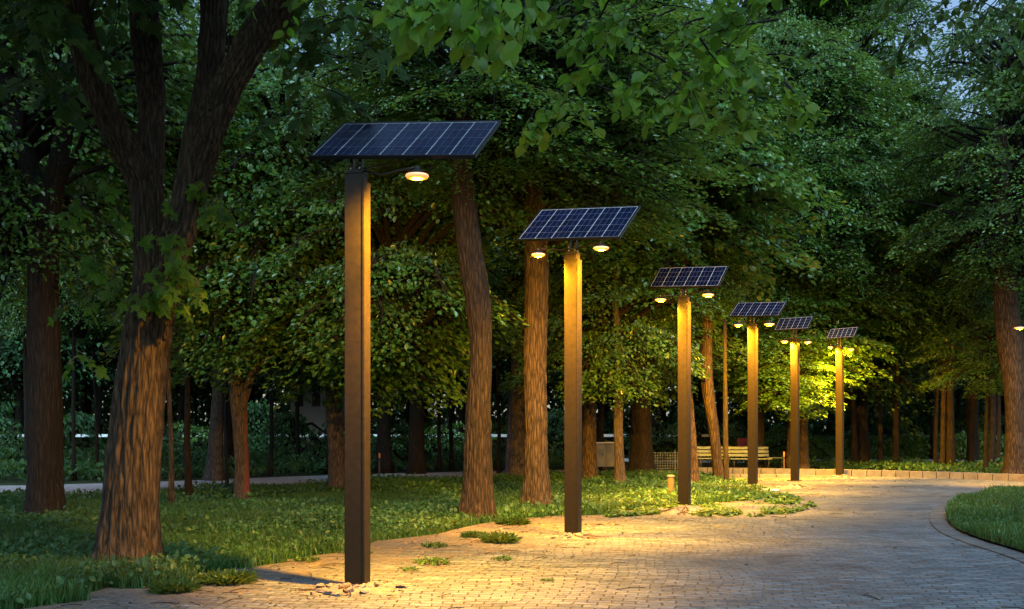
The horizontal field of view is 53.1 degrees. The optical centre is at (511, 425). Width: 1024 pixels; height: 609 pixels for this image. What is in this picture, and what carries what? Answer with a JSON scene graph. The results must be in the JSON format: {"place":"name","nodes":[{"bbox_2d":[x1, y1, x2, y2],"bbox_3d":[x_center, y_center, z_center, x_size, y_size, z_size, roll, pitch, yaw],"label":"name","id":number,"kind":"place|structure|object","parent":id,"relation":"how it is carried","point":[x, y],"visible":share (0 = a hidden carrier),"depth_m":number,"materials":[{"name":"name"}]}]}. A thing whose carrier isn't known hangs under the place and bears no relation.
{"place":"outdoors","nodes":[
{"label":"outdoors","id":0,"kind":"place"},
{"bbox_2d":[0,470,677,494],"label":"gravel path","id":1,"kind":"structure","parent":0,"point":[95,486],"depth_m":29.33,"materials":[{"name":"grey gravel"}]},
{"bbox_2d":[0,468,762,608],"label":"lawn grass","id":2,"kind":"structure","parent":0,"point":[118,578],"depth_m":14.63,"materials":[{"name":"green plant"}]},
{"bbox_2d":[0,430,1000,608],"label":"ground","id":3,"kind":"structure","parent":0,"point":[10,480],"depth_m":33.63,"materials":[{"name":"soil"}]},
{"bbox_2d":[0,401,23,446],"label":"shrub","id":4,"kind":"object","parent":3,"relation":"on","point":[5,419],"visible":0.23,"depth_m":44.08,"materials":[{"name":"green plant"}]},
{"bbox_2d":[0,427,64,471],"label":"shrub","id":5,"kind":"object","parent":3,"relation":"on","point":[16,439],"visible":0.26,"depth_m":35.42,"materials":[{"name":"green plant"}]},
{"bbox_2d":[0,40,100,433],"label":"woodland tree","id":6,"kind":"object","parent":3,"relation":"on","point":[14,380],"visible":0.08,"depth_m":47.99,"materials":[{"name":"green plant"}]},
{"bbox_2d":[0,59,100,473],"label":"slender tree","id":7,"kind":"object","parent":3,"relation":"on","point":[16,317],"visible":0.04,"depth_m":29.70,"materials":[{"name":"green plant"}]},
{"bbox_2d":[22,409,105,453],"bbox_3d":[-17.248,1.155,39.234,4.816,3.622,3.134,0,0,34],"label":"shrub","id":8,"kind":"object","parent":3,"relation":"on","point":[81,418],"visible":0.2,"depth_m":38.92,"materials":[{"name":"green plant"}]},
{"bbox_2d":[3,51,126,480],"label":"slender tree","id":9,"kind":"object","parent":3,"relation":"on","point":[75,318],"visible":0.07,"depth_m":29.72,"materials":[{"name":"green plant"}]},
{"bbox_2d":[34,55,127,477],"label":"slender tree","id":10,"kind":"object","parent":3,"relation":"on","point":[95,338],"visible":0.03,"depth_m":31.18,"materials":[{"name":"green plant"}]},
{"bbox_2d":[61,328,116,442],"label":"woodland tree","id":11,"kind":"object","parent":3,"relation":"on","point":[84,407],"depth_m":59.26,"materials":[{"name":"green plant"}]},
{"bbox_2d":[0,208,181,445],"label":"woodland tree","id":12,"kind":"object","parent":3,"relation":"on","point":[110,365],"visible":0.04,"depth_m":50.39,"materials":[{"name":"green plant"}]},
{"bbox_2d":[0,0,259,514],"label":"forked tree","id":13,"kind":"object","parent":3,"relation":"on","point":[35,198],"visible":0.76,"depth_m":17.43,"materials":[{"name":"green plant"}]},
{"bbox_2d":[59,136,224,480],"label":"grey tree","id":14,"kind":"object","parent":3,"relation":"on","point":[214,468],"visible":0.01,"depth_m":29.83,"materials":[{"name":"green plant"}]},
{"bbox_2d":[110,360,212,404],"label":"woodland tree","id":15,"kind":"object","parent":3,"relation":"on","point":[191,389],"visible":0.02,"depth_m":57.38,"materials":[{"name":"green plant"}]},
{"bbox_2d":[167,353,174,503],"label":"slender tree","id":16,"kind":"object","parent":3,"relation":"on","point":[171,495],"visible":0.62,"depth_m":19.65,"materials":[{"name":"brown plant"}]},
{"bbox_2d":[107,341,246,425],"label":"woodland tree","id":17,"kind":"object","parent":3,"relation":"on","point":[181,402],"visible":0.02,"depth_m":52.66,"materials":[{"name":"green plant"}]},
{"bbox_2d":[59,69,307,494],"bbox_3d":[-6.949,-3.048,22.302,5.942,9.403,5.689,0,0,0],"label":"slender tree","id":18,"kind":"object","parent":3,"relation":"on","point":[168,173],"visible":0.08,"depth_m":21.13,"materials":[{"name":"green plant"}]},
{"bbox_2d":[163,419,223,454],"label":"shrub","id":19,"kind":"object","parent":3,"relation":"on","point":[200,432],"visible":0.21,"depth_m":45.34,"materials":[{"name":"green plant"}]},
{"bbox_2d":[0,0,416,562],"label":"maple tree","id":20,"kind":"object","parent":3,"relation":"on","point":[129,521],"visible":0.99,"depth_m":11.13,"materials":[{"name":"brown plant"}]},
{"bbox_2d":[171,178,250,467],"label":"woodland tree","id":21,"kind":"object","parent":3,"relation":"on","point":[230,442],"depth_m":35.38,"materials":[{"name":"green plant"}]},
{"bbox_2d":[160,0,301,486],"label":"slender tree","id":22,"kind":"object","parent":3,"relation":"on","point":[231,27],"visible":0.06,"depth_m":25.57,"materials":[{"name":"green plant"}]},
{"bbox_2d":[223,399,311,450],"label":"shrub","id":23,"kind":"object","parent":3,"relation":"on","point":[262,411],"visible":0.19,"depth_m":46.53,"materials":[{"name":"green plant"}]},
{"bbox_2d":[247,66,295,475],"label":"slender tree","id":24,"kind":"object","parent":3,"relation":"on","point":[270,470],"depth_m":32.35,"materials":[{"name":"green plant"}]},
{"bbox_2d":[0,439,563,480],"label":"undergrowth","id":25,"kind":"object","parent":3,"relation":"on","point":[88,461],"visible":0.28,"depth_m":34.41,"materials":[{"name":"green plant"}]},
{"bbox_2d":[295,373,301,471],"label":"slender tree","id":26,"kind":"object","parent":3,"relation":"on","point":[297,428],"depth_m":35.50,"materials":[{"name":"brown plant"}]},
{"bbox_2d":[253,410,344,467],"bbox_3d":[-8.195,1.155,39.916,4.773,3.622,3.269,0,0,0],"label":"shrub","id":27,"kind":"object","parent":3,"relation":"on","point":[290,433],"visible":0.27,"depth_m":39.73,"materials":[{"name":"green plant"}]},
{"bbox_2d":[274,437,326,470],"bbox_3d":[-6.967,1.261,36.759,3.243,1.754,2.502,0,0,40],"label":"shrub","id":28,"kind":"object","parent":3,"relation":"on","point":[321,448],"visible":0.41,"depth_m":36.69,"materials":[{"name":"green plant"}]},
{"bbox_2d":[93,65,523,500],"bbox_3d":[-4.116,-3.098,22.032,9.360,9.503,8.000,0,0,0],"label":"young maple","id":29,"kind":"object","parent":3,"relation":"on","point":[269,287],"visible":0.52,"depth_m":20.42,"materials":[{"name":"green plant"}]},
{"bbox_2d":[291,373,344,445],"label":"pale building","id":30,"kind":"structure","parent":3,"relation":"on","point":[314,412],"depth_m":72.50,"materials":[{"name":"metal"}]},
{"bbox_2d":[171,71,477,489],"bbox_3d":[-4.478,-3.533,24.422,7.961,10.380,8.922,0,0,0],"label":"rough trunk tree","id":31,"kind":"object","parent":3,"relation":"on","point":[336,450],"visible":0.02,"depth_m":24.39,"materials":[{"name":"green plant"}]},
{"bbox_2d":[0,434,709,459],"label":"railing","id":32,"kind":"object","parent":3,"relation":"on","point":[492,435],"visible":0.05,"depth_m":47.97,"materials":[{"name":"black metal"}]},
{"bbox_2d":[370,107,422,473],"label":"woodland tree","id":33,"kind":"object","parent":3,"relation":"on","point":[384,449],"depth_m":34.37,"materials":[{"name":"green plant"}]},
{"bbox_2d":[370,420,436,461],"bbox_3d":[-4.210,1.236,39.660,2.564,2.963,3.940,0,0,37],"label":"shrub","id":34,"kind":"object","parent":3,"relation":"on","point":[403,434],"visible":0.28,"depth_m":39.72,"materials":[{"name":"green plant"}]},
{"bbox_2d":[376,104,460,473],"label":"woodland tree","id":35,"kind":"object","parent":3,"relation":"on","point":[416,459],"depth_m":33.93,"materials":[{"name":"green plant"}]},
{"bbox_2d":[397,418,496,453],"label":"shrub","id":36,"kind":"object","parent":3,"relation":"on","point":[445,436],"visible":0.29,"depth_m":45.79,"materials":[{"name":"green plant"}]},
{"bbox_2d":[428,326,468,470],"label":"slender tree","id":37,"kind":"object","parent":3,"relation":"on","point":[451,458],"depth_m":36.52,"materials":[{"name":"brown plant"}]},
{"bbox_2d":[437,330,467,470],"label":"slender tree","id":38,"kind":"object","parent":3,"relation":"on","point":[439,462],"depth_m":36.00,"materials":[{"name":"brown plant"}]},
{"bbox_2d":[400,353,509,443],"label":"woodland tree","id":39,"kind":"object","parent":3,"relation":"on","point":[461,416],"depth_m":52.39,"materials":[{"name":"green plant"}]},
{"bbox_2d":[234,0,693,520],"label":"leaning tree","id":40,"kind":"object","parent":3,"relation":"on","point":[474,300],"visible":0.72,"depth_m":18.01,"materials":[{"name":"green plant"}]},
{"bbox_2d":[465,322,501,472],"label":"slender tree","id":41,"kind":"object","parent":3,"relation":"on","point":[499,467],"visible":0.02,"depth_m":34.54,"materials":[{"name":"brown plant"}]},
{"bbox_2d":[414,98,561,473],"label":"pink barked tree","id":42,"kind":"object","parent":3,"relation":"on","point":[504,354],"depth_m":32.26,"materials":[{"name":"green plant"}]},
{"bbox_2d":[0,374,989,446],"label":"thicket","id":43,"kind":"object","parent":3,"relation":"on","point":[206,408],"visible":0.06,"depth_m":76.29,"materials":[{"name":"green plant"}]},
{"bbox_2d":[0,0,1023,444],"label":"wood","id":44,"kind":"object","parent":3,"relation":"on","point":[280,402],"visible":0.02,"depth_m":83.86,"materials":[{"name":"green plant"}]},
{"bbox_2d":[433,89,623,475],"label":"shaded tree","id":45,"kind":"object","parent":3,"relation":"on","point":[517,439],"visible":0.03,"depth_m":29.57,"materials":[{"name":"brown plant"}]},
{"bbox_2d":[319,0,786,505],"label":"amber lit tree","id":46,"kind":"object","parent":3,"relation":"on","point":[536,486],"visible":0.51,"depth_m":19.23,"materials":[{"name":"green plant"}]},
{"bbox_2d":[547,406,563,460],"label":"shrub","id":47,"kind":"object","parent":3,"relation":"on","point":[555,416],"visible":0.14,"depth_m":44.62,"materials":[{"name":"green plant"}]},
{"bbox_2d":[449,28,747,478],"bbox_3d":[2.139,-4.728,28.631,8.602,12.755,9.146,0,0,0],"label":"orange lit tree","id":48,"kind":"object","parent":3,"relation":"on","point":[589,460],"visible":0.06,"depth_m":27.87,"materials":[{"name":"brown plant"}]},
{"bbox_2d":[596,391,604,470],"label":"slender tree","id":49,"kind":"object","parent":3,"relation":"on","point":[600,428],"depth_m":36.47,"materials":[{"name":"brown plant"}]},
{"bbox_2d":[492,48,756,483],"bbox_3d":[2.806,-4.180,26.986,6.984,11.683,6.551,0,0,0],"label":"slim lit tree","id":50,"kind":"object","parent":3,"relation":"on","point":[609,367],"visible":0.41,"depth_m":25.65,"materials":[{"name":"green plant"}]},
{"bbox_2d":[596,409,652,456],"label":"shrub","id":51,"kind":"object","parent":3,"relation":"on","point":[608,425],"visible":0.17,"depth_m":53.09,"materials":[{"name":"green plant"}]},
{"bbox_2d":[547,142,767,472],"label":"broad dark tree","id":52,"kind":"object","parent":3,"relation":"on","point":[641,456],"visible":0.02,"depth_m":31.80,"materials":[{"name":"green plant"}]},
{"bbox_2d":[623,416,707,459],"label":"shrub","id":53,"kind":"object","parent":3,"relation":"on","point":[656,432],"visible":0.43,"depth_m":45.77,"materials":[{"name":"green plant"}]},
{"bbox_2d":[549,48,792,476],"bbox_3d":[4.093,-5.136,32.787,9.215,13.617,9.183,0,0,0],"label":"bowed tree","id":54,"kind":"object","parent":3,"relation":"on","point":[707,386],"visible":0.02,"depth_m":28.29,"materials":[{"name":"brown plant"}]},
{"bbox_2d":[514,5,849,482],"bbox_3d":[4.331,-4.665,27.426,8.852,12.632,8.669,0,0,0],"label":"golden lit tree","id":55,"kind":"object","parent":3,"relation":"on","point":[766,175],"visible":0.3,"depth_m":26.78,"materials":[{"name":"green plant"}]},
{"bbox_2d":[661,340,733,432],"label":"woodland tree","id":56,"kind":"object","parent":3,"relation":"on","point":[720,408],"depth_m":52.01,"materials":[{"name":"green plant"}]},
{"bbox_2d":[637,200,761,481],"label":"thin dark tree","id":57,"kind":"object","parent":3,"relation":"on","point":[730,289],"visible":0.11,"depth_m":27.14,"materials":[{"name":"green plant"}]},
{"bbox_2d":[665,403,764,459],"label":"shrub","id":58,"kind":"object","parent":3,"relation":"on","point":[701,427],"visible":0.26,"depth_m":47.60,"materials":[{"name":"green plant"}]},
{"bbox_2d":[702,396,787,456],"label":"shrub","id":59,"kind":"object","parent":3,"relation":"on","point":[742,419],"visible":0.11,"depth_m":54.47,"materials":[{"name":"green plant"}]},
{"bbox_2d":[728,445,771,467],"bbox_3d":[8.370,1.151,36.060,1.450,0.911,0.634,0,0,0],"label":"park bench","id":60,"kind":"object","parent":3,"relation":"on","point":[765,455],"visible":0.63,"depth_m":36.25,"materials":[{"name":"wood"}]},
{"bbox_2d":[764,421,835,460],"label":"shrub","id":61,"kind":"object","parent":3,"relation":"on","point":[780,446],"visible":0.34,"depth_m":45.59,"materials":[{"name":"green plant"}]},
{"bbox_2d":[737,100,864,468],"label":"slender tree","id":62,"kind":"object","parent":3,"relation":"on","point":[805,139],"visible":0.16,"depth_m":34.76,"materials":[{"name":"green plant"}]},
{"bbox_2d":[696,0,942,467],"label":"tall dark tree","id":63,"kind":"object","parent":3,"relation":"on","point":[796,34],"visible":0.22,"depth_m":34.40,"materials":[{"name":"green plant"}]},
{"bbox_2d":[700,43,957,468],"bbox_3d":[10.145,-5.905,36.040,10.243,15.120,9.987,0,0,0],"label":"lamp lit maple","id":64,"kind":"object","parent":3,"relation":"on","point":[773,373],"visible":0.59,"depth_m":33.97,"materials":[{"name":"green plant"}]},
{"bbox_2d":[692,0,996,465],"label":"giant tree","id":65,"kind":"object","parent":3,"relation":"on","point":[866,25],"visible":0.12,"depth_m":39.88,"materials":[{"name":"green plant"}]},
{"bbox_2d":[696,429,1004,459],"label":"hedge","id":66,"kind":"object","parent":3,"relation":"on","point":[921,450],"visible":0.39,"depth_m":48.73,"materials":[{"name":"green plant"}]},
{"bbox_2d":[808,413,892,447],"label":"shrub","id":67,"kind":"object","parent":3,"relation":"on","point":[847,426],"visible":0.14,"depth_m":53.65,"materials":[{"name":"green plant"}]},
{"bbox_2d":[707,454,1003,472],"bbox_3d":[17.050,1.429,37.734,17.808,0.595,10.755,0,0,0],"label":"ground cover","id":68,"kind":"object","parent":3,"relation":"on","point":[926,464],"visible":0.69,"depth_m":36.95,"materials":[{"name":"green plant"}]},
{"bbox_2d":[837,136,911,464],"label":"slender tree","id":69,"kind":"object","parent":3,"relation":"on","point":[854,453],"visible":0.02,"depth_m":39.90,"materials":[{"name":"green plant"}]},
{"bbox_2d":[868,136,928,460],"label":"slender tree","id":70,"kind":"object","parent":3,"relation":"on","point":[880,439],"visible":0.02,"depth_m":40.57,"materials":[{"name":"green plant"}]},
{"bbox_2d":[843,124,954,467],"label":"slender tree","id":71,"kind":"object","parent":3,"relation":"on","point":[896,451],"visible":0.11,"depth_m":39.28,"materials":[{"name":"green plant"}]},
{"bbox_2d":[868,361,929,435],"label":"woodland tree","id":72,"kind":"object","parent":3,"relation":"on","point":[872,411],"visible":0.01,"depth_m":57.96,"materials":[{"name":"green plant"}]},
{"bbox_2d":[868,399,940,455],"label":"shrub","id":73,"kind":"object","parent":3,"relation":"on","point":[916,418],"visible":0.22,"depth_m":54.44,"materials":[{"name":"green plant"}]},
{"bbox_2d":[869,357,966,459],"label":"woodland tree","id":74,"kind":"object","parent":3,"relation":"on","point":[932,397],"visible":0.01,"depth_m":48.49,"materials":[{"name":"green plant"}]},
{"bbox_2d":[871,113,993,464],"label":"slender tree","id":75,"kind":"object","parent":3,"relation":"on","point":[943,427],"visible":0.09,"depth_m":37.38,"materials":[{"name":"green plant"}]},
{"bbox_2d":[888,121,978,462],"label":"slender tree","id":76,"kind":"object","parent":3,"relation":"on","point":[935,450],"visible":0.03,"depth_m":38.72,"materials":[{"name":"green plant"}]},
{"bbox_2d":[852,0,1023,134],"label":"ash tree","id":77,"kind":"object","parent":3,"relation":"on","point":[967,6],"visible":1,"depth_m":13.11,"materials":[{"name":"green plant"}]},
{"bbox_2d":[854,0,1023,473],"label":"edge tree","id":78,"kind":"object","parent":3,"relation":"on","point":[998,254],"visible":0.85,"depth_m":31.18,"materials":[{"name":"green plant"}]},
{"bbox_2d":[854,130,1023,463],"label":"woodland tree","id":79,"kind":"object","parent":3,"relation":"on","point":[950,433],"visible":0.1,"depth_m":37.00,"materials":[{"name":"green plant"}]},
{"bbox_2d":[900,19,1023,462],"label":"leafy tree","id":80,"kind":"object","parent":3,"relation":"on","point":[972,417],"visible":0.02,"depth_m":41.86,"materials":[{"name":"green plant"}]},
{"bbox_2d":[920,413,1004,455],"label":"shrub","id":81,"kind":"object","parent":3,"relation":"on","point":[962,424],"visible":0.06,"depth_m":54.01,"materials":[{"name":"green plant"}]},
{"bbox_2d":[911,318,1023,472],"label":"young tree","id":82,"kind":"object","parent":3,"relation":"on","point":[992,377],"visible":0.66,"depth_m":34.11,"materials":[{"name":"green plant"}]},
{"bbox_2d":[929,123,1023,468],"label":"slender tree","id":83,"kind":"object","parent":3,"relation":"on","point":[998,451],"visible":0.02,"depth_m":38.14,"materials":[{"name":"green plant"}]},
{"bbox_2d":[954,123,1023,468],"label":"slender tree","id":84,"kind":"object","parent":3,"relation":"on","point":[992,446],"visible":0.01,"depth_m":38.12,"materials":[{"name":"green plant"}]},
{"bbox_2d":[5,0,1023,428],"label":"sky","id":85,"kind":"structure","parent":0,"point":[955,3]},
{"bbox_2d":[25,475,1023,608],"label":"paved path","id":86,"kind":"structure","parent":0,"point":[857,553],"depth_m":11.53,"materials":[{"name":"stone pavers"}]},
{"bbox_2d":[145,574,205,593],"bbox_3d":[-3.253,1.560,9.869,0.553,0.215,0.632,0,0,27],"label":"weed clump","id":87,"kind":"object","parent":86,"relation":"on","point":[174,585],"visible":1,"depth_m":9.78,"materials":[{"name":"green plant"}]},
{"bbox_2d":[193,567,261,586],"bbox_3d":[-2.903,1.548,10.398,0.730,0.224,0.608,0,0,0],"label":"weed clump","id":88,"kind":"object","parent":86,"relation":"on","point":[228,577],"visible":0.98,"depth_m":10.32,"materials":[{"name":"green plant"}]},
{"bbox_2d":[287,582,405,596],"bbox_3d":[-1.577,1.573,9.948,1.165,0.093,0.878,0,0,0],"label":"rubble mound","id":89,"kind":"object","parent":86,"relation":"on","point":[335,589],"visible":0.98,"depth_m":9.82,"materials":[{"name":"stone"}]},
{"bbox_2d":[309,120,500,586],"bbox_3d":[-1.071,-0.731,10.035,1.755,4.862,0.875,0,0,17],"label":"solar lamp post","id":90,"kind":"object","parent":86,"relation":"on","point":[359,141],"visible":0.91,"depth_m":10.04,"materials":[{"name":"brown metal"}]},
{"bbox_2d":[475,529,522,543],"bbox_3d":[-0.163,1.545,14.063,0.641,0.237,0.771,0,0,-36],"label":"weed clump","id":91,"kind":"object","parent":86,"relation":"on","point":[495,536],"visible":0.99,"depth_m":13.95,"materials":[{"name":"green plant"}]},
{"bbox_2d":[493,515,532,524],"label":"weed clump","id":92,"kind":"object","parent":86,"relation":"on","point":[511,519],"visible":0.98,"depth_m":16.51,"materials":[{"name":"green plant"}]},
{"bbox_2d":[56,477,1023,608],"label":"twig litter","id":93,"kind":"object","parent":86,"relation":"on","point":[506,550],"visible":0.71,"depth_m":11.51,"materials":[{"name":"brown plant"}]},
{"bbox_2d":[545,532,600,539],"bbox_3d":[0.927,1.575,14.743,1.012,0.091,0.764,0,0,23],"label":"rubble mound","id":94,"kind":"object","parent":86,"relation":"on","point":[581,536],"visible":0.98,"depth_m":14.58,"materials":[{"name":"stone"}]},
{"bbox_2d":[517,205,640,533],"bbox_3d":[0.954,-0.789,14.790,1.624,4.979,0.827,0,0,27],"label":"solar lamp post","id":95,"kind":"object","parent":86,"relation":"on","point":[586,223],"visible":0.95,"depth_m":14.75,"materials":[{"name":"brown metal"}]},
{"bbox_2d":[658,505,713,514],"bbox_3d":[3.234,1.537,18.808,1.911,0.166,1.094,0,0,0],"label":"rubble mound","id":96,"kind":"object","parent":86,"relation":"on","point":[679,510],"visible":0.69,"depth_m":18.63,"materials":[{"name":"stone"}]},
{"bbox_2d":[649,265,728,504],"bbox_3d":[3.373,-0.729,19.740,1.445,4.858,0.679,0,0,31],"label":"solar lamp post","id":97,"kind":"object","parent":86,"relation":"on","point":[682,277],"visible":0.9,"depth_m":19.74,"materials":[{"name":"brown metal"}]},
{"bbox_2d":[604,486,817,517],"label":"creeping weeds","id":98,"kind":"object","parent":86,"relation":"on","point":[769,496],"visible":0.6,"depth_m":19.07,"materials":[{"name":"green plant"}]},
{"bbox_2d":[728,301,786,486],"bbox_3d":[5.989,-0.700,25.053,1.279,4.800,0.738,0,0,33],"label":"solar lamp post","id":99,"kind":"object","parent":86,"relation":"on","point":[758,309],"visible":0.88,"depth_m":25.05,"materials":[{"name":"brown metal"}]},
{"bbox_2d":[774,316,813,480],"bbox_3d":[8.107,-0.729,29.497,1.054,4.859,0.666,0,0,40],"label":"solar lamp post","id":100,"kind":"object","parent":86,"relation":"on","point":[794,323],"visible":0.95,"depth_m":29.46,"materials":[{"name":"brown metal"}]},
{"bbox_2d":[826,326,858,475],"bbox_3d":[10.357,-0.706,32.173,0.926,4.812,0.659,0,0,40],"label":"solar lamp post","id":101,"kind":"object","parent":86,"relation":"on","point":[838,334],"visible":0.93,"depth_m":32.15,"materials":[{"name":"brown metal"}]},
{"bbox_2d":[699,467,1023,481],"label":"wall","id":102,"kind":"structure","parent":86,"relation":"on","point":[940,475],"depth_m":31.86,"materials":[{"name":"stone"}]},
{"bbox_2d":[930,500,1023,562],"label":"path edging","id":103,"kind":"object","parent":86,"relation":"on","point":[939,522],"visible":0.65,"depth_m":14.57,"materials":[{"name":"grey concrete"}]},
{"bbox_2d":[53,477,1001,608],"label":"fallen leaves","id":104,"kind":"object","parent":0,"point":[520,550],"visible":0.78,"depth_m":12.90,"materials":[{"name":"brown plant"}]},
{"bbox_2d":[245,0,847,156],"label":"linden tree","id":105,"kind":"object","parent":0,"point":[469,26],"visible":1,"depth_m":7.69,"materials":[{"name":"green plant"}]},
{"bbox_2d":[954,524,1023,550],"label":"lawn island","id":106,"kind":"structure","parent":0,"point":[989,540],"depth_m":13.75,"materials":[{"name":"soil"}]},
{"bbox_2d":[942,484,1023,549],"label":"island grass","id":107,"kind":"structure","parent":106,"relation":"on","point":[984,528],"depth_m":16.51,"materials":[{"name":"green plant"}]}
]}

